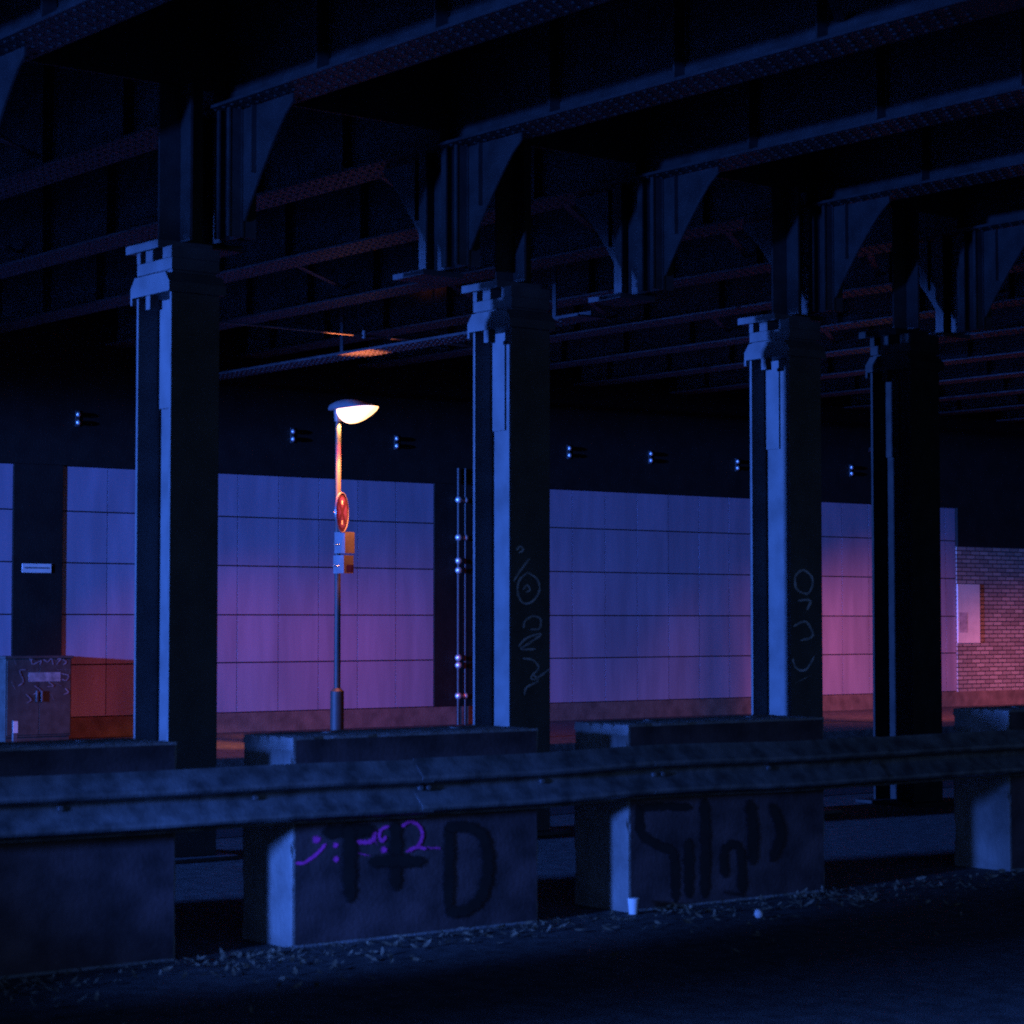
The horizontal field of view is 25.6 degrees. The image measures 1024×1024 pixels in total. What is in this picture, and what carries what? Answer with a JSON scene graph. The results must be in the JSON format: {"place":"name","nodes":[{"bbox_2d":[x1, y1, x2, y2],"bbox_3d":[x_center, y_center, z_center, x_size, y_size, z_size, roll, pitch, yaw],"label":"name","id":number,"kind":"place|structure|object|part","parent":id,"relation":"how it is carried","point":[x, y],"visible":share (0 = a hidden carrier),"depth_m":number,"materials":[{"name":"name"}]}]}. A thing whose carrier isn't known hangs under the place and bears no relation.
{"place":"outdoors","nodes":[
{"label":"outdoors","id":0,"kind":"place"},
{"bbox_2d":[0,691,1023,1023],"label":"ground","id":1,"kind":"structure","parent":0,"point":[964,967],"depth_m":11.20,"materials":[{"name":"stone"}]},
{"bbox_2d":[0,738,176,978],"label":"concrete block","id":2,"kind":"structure","parent":1,"relation":"on","point":[73,905],"depth_m":11.01,"materials":[{"name":"concrete"}]},
{"bbox_2d":[126,239,238,863],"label":"steel column","id":3,"kind":"structure","parent":1,"relation":"on","point":[178,289],"depth_m":16.19,"materials":[{"name":"metal"}]},
{"bbox_2d":[0,0,1023,421],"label":"railway bridge","id":4,"kind":"structure","parent":3,"relation":"on","point":[640,190],"depth_m":19.00,"materials":[{"name":"paint"}]},
{"bbox_2d":[219,321,472,346],"bbox_3d":[-1.832,-2.200,27.933,5.400,0.100,0.060,2,-4,-39],"label":"cable conduit","id":5,"kind":"object","parent":4,"relation":"attached to","point":[363,335],"visible":0.63,"depth_m":27.63,"materials":[{"name":"metal"}]},
{"bbox_2d":[242,725,537,948],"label":"concrete block","id":6,"kind":"structure","parent":1,"relation":"on","point":[310,884],"depth_m":12.11,"materials":[{"name":"concrete"}]},
{"bbox_2d":[0,869,1023,1023],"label":"leaf litter","id":7,"kind":"object","parent":1,"relation":"on","point":[874,898],"visible":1,"depth_m":12.08,"materials":[{"name":"brown plant"}]},
{"bbox_2d":[461,280,570,835],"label":"steel column","id":8,"kind":"structure","parent":1,"relation":"on","point":[511,325],"depth_m":18.16,"materials":[{"name":"metal"}]},
{"bbox_2d":[627,897,638,914],"bbox_3d":[0.703,2.288,13.078,0.070,0.092,0.070,2,-4,-39],"label":"paper cup","id":9,"kind":"object","parent":1,"relation":"on","point":[633,905],"visible":1,"depth_m":13.05,"materials":[{"name":"white paper"}]},
{"bbox_2d":[574,715,824,911],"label":"concrete block","id":10,"kind":"structure","parent":1,"relation":"on","point":[653,853],"depth_m":13.54,"materials":[{"name":"concrete"}]},
{"bbox_2d":[0,730,1023,842],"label":"guard rail","id":11,"kind":"object","parent":10,"relation":"attached to","point":[61,807],"visible":1,"depth_m":12.35,"materials":[{"name":"metal"}]},
{"bbox_2d":[754,909,762,917],"bbox_3d":[1.407,2.295,12.874,0.048,0.048,0.051,-1,-3,17],"label":"crumpled paper","id":12,"kind":"object","parent":1,"relation":"on","point":[758,913],"visible":1,"depth_m":12.86,"materials":[{"name":"white paper"}]},
{"bbox_2d":[738,313,842,813],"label":"steel column","id":13,"kind":"structure","parent":1,"relation":"on","point":[784,354],"depth_m":20.16,"materials":[{"name":"metal"}]},
{"bbox_2d":[855,328,953,806],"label":"steel column","id":14,"kind":"structure","parent":1,"relation":"on","point":[904,367],"depth_m":21.15,"materials":[{"name":"grey metal"}]},
{"bbox_2d":[953,705,1023,870],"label":"concrete block","id":15,"kind":"structure","parent":1,"relation":"on","point":[989,818],"depth_m":15.48,"materials":[{"name":"concrete"}]},
{"bbox_2d":[69,704,1023,766],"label":"pavement","id":16,"kind":"structure","parent":0,"point":[837,725],"depth_m":32.54,"materials":[{"name":"grey concrete"}]},
{"bbox_2d":[12,720,17,741],"bbox_3d":[-6.367,2.820,28.842,0.064,0.300,0.044,2,-4,-39],"label":"marker post","id":17,"kind":"object","parent":16,"relation":"on","point":[14,729],"visible":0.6,"depth_m":28.83,"materials":[{"name":"metal"}]},
{"bbox_2d":[0,655,73,741],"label":"utility cabinet","id":18,"kind":"object","parent":16,"relation":"on","point":[35,696],"visible":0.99,"depth_m":29.45,"materials":[{"name":"metal"}]},
{"bbox_3d":[-6.365,2.418,29.330,0.452,0.970,0.034,2,-4,-39],"label":"door","id":19,"kind":"part","parent":18,"relation":"part of","materials":[{"name":"paint"}]},
{"bbox_3d":[-6.007,2.432,29.615,0.452,0.970,0.034,2,-4,-39],"label":"door","id":20,"kind":"part","parent":18,"relation":"part of","materials":[{"name":"paint"}]},
{"bbox_2d":[328,399,377,729],"bbox_3d":[-1.970,0.754,27.802,0.300,4.325,0.930,2,-4,-39],"label":"street lamp","id":21,"kind":"object","parent":16,"relation":"on","point":[350,411],"visible":0.98,"depth_m":27.96,"materials":[{"name":"metal"}]},
{"bbox_2d":[334,492,348,532],"bbox_3d":[-2.151,0.007,27.912,0.110,0.500,0.500,-1,-3,14],"label":"round sign","id":22,"kind":"object","parent":21,"relation":"attached to","point":[341,512],"visible":1,"depth_m":27.88,"materials":[{"name":"red metal"}]},
{"bbox_2d":[333,555,353,572],"bbox_3d":[-2.093,0.649,27.942,0.260,0.224,0.120,0,-3,-6],"label":"box","id":23,"kind":"object","parent":21,"relation":"attached to","point":[343,563],"visible":1,"depth_m":27.93,"materials":[{"name":"metal"}]},
{"bbox_2d":[334,532,354,552],"bbox_3d":[-2.082,0.379,27.964,0.259,0.264,0.120,0,-3,-6],"label":"box","id":24,"kind":"object","parent":21,"relation":"attached to","point":[344,542],"visible":1,"depth_m":27.96,"materials":[{"name":"metal"}]},
{"bbox_2d":[0,307,1023,737],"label":"abutment wall","id":25,"kind":"structure","parent":16,"relation":"on","point":[650,591],"depth_m":33.98,"materials":[{"name":"stone"}]},
{"bbox_2d":[22,563,50,572],"bbox_3d":[-6.325,0.748,29.980,0.426,0.121,0.010,2,-4,-39],"label":"sign","id":26,"kind":"object","parent":25,"relation":"attached to","point":[36,568],"depth_m":29.97,"materials":[{"name":"white metal"}]},
{"bbox_2d":[75,410,80,426],"bbox_3d":[-5.846,-1.261,30.372,0.064,0.220,0.066,2,-4,-39],"label":"cable bracket","id":27,"kind":"object","parent":25,"relation":"attached to","point":[77,418],"visible":1,"depth_m":30.37,"materials":[{"name":"metal"}]},
{"bbox_2d":[290,428,295,442],"bbox_3d":[-3.157,-1.107,32.513,0.064,0.220,0.066,2,-4,-39],"label":"cable bracket","id":28,"kind":"object","parent":25,"relation":"attached to","point":[292,433],"visible":1,"depth_m":32.51,"materials":[{"name":"metal"}]},
{"bbox_2d":[394,435,398,449],"bbox_3d":[-1.718,-1.042,33.658,0.064,0.220,0.066,2,-4,-39],"label":"cable bracket","id":29,"kind":"object","parent":25,"relation":"attached to","point":[396,444],"visible":1,"depth_m":33.65,"materials":[{"name":"metal"}]},
{"bbox_2d":[455,468,461,724],"bbox_3d":[-0.812,1.280,34.257,0.109,3.900,0.109,2,-4,-39],"label":"drain pipe","id":30,"kind":"object","parent":25,"relation":"attached to","point":[458,571],"visible":1,"depth_m":34.23,"materials":[{"name":"metal"}]},
{"bbox_2d":[462,468,468,724],"bbox_3d":[-0.709,1.284,34.339,0.092,3.900,0.092,2,-4,-39],"label":"drain pipe","id":31,"kind":"object","parent":25,"relation":"attached to","point":[465,539],"visible":1,"depth_m":34.33,"materials":[{"name":"metal"}]},
{"bbox_2d":[567,445,571,458],"bbox_3d":[0.916,-0.955,35.758,0.064,0.220,0.066,2,-4,-39],"label":"cable bracket","id":32,"kind":"object","parent":25,"relation":"attached to","point":[569,448],"visible":1,"depth_m":35.75,"materials":[{"name":"metal"}]},
{"bbox_2d":[648,450,652,463],"bbox_3d":[2.276,-0.897,36.842,0.064,0.220,0.066,2,-4,-39],"label":"cable bracket","id":33,"kind":"object","parent":25,"relation":"attached to","point":[650,453],"visible":1,"depth_m":36.84,"materials":[{"name":"metal"}]},
{"bbox_2d":[735,458,739,470],"bbox_3d":[3.816,-0.798,38.067,0.064,0.220,0.066,2,-4,-39],"label":"cable bracket","id":34,"kind":"object","parent":25,"relation":"attached to","point":[737,467],"visible":1,"depth_m":38.06,"materials":[{"name":"metal"}]},
{"bbox_2d":[849,464,853,476],"bbox_3d":[6.005,-0.733,39.812,0.064,0.220,0.066,2,-4,-39],"label":"cable bracket","id":35,"kind":"object","parent":25,"relation":"attached to","point":[851,467],"visible":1,"depth_m":39.81,"materials":[{"name":"metal"}]},
{"bbox_2d":[957,584,979,642],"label":"wall notice","id":36,"kind":"object","parent":25,"relation":"attached to","point":[968,613],"depth_m":41.70,"materials":[{"name":"white paper"}]},
{"bbox_2d":[216,780,953,838],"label":"road","id":37,"kind":"structure","parent":0,"point":[238,832],"depth_m":20.62,"materials":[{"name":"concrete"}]}
]}

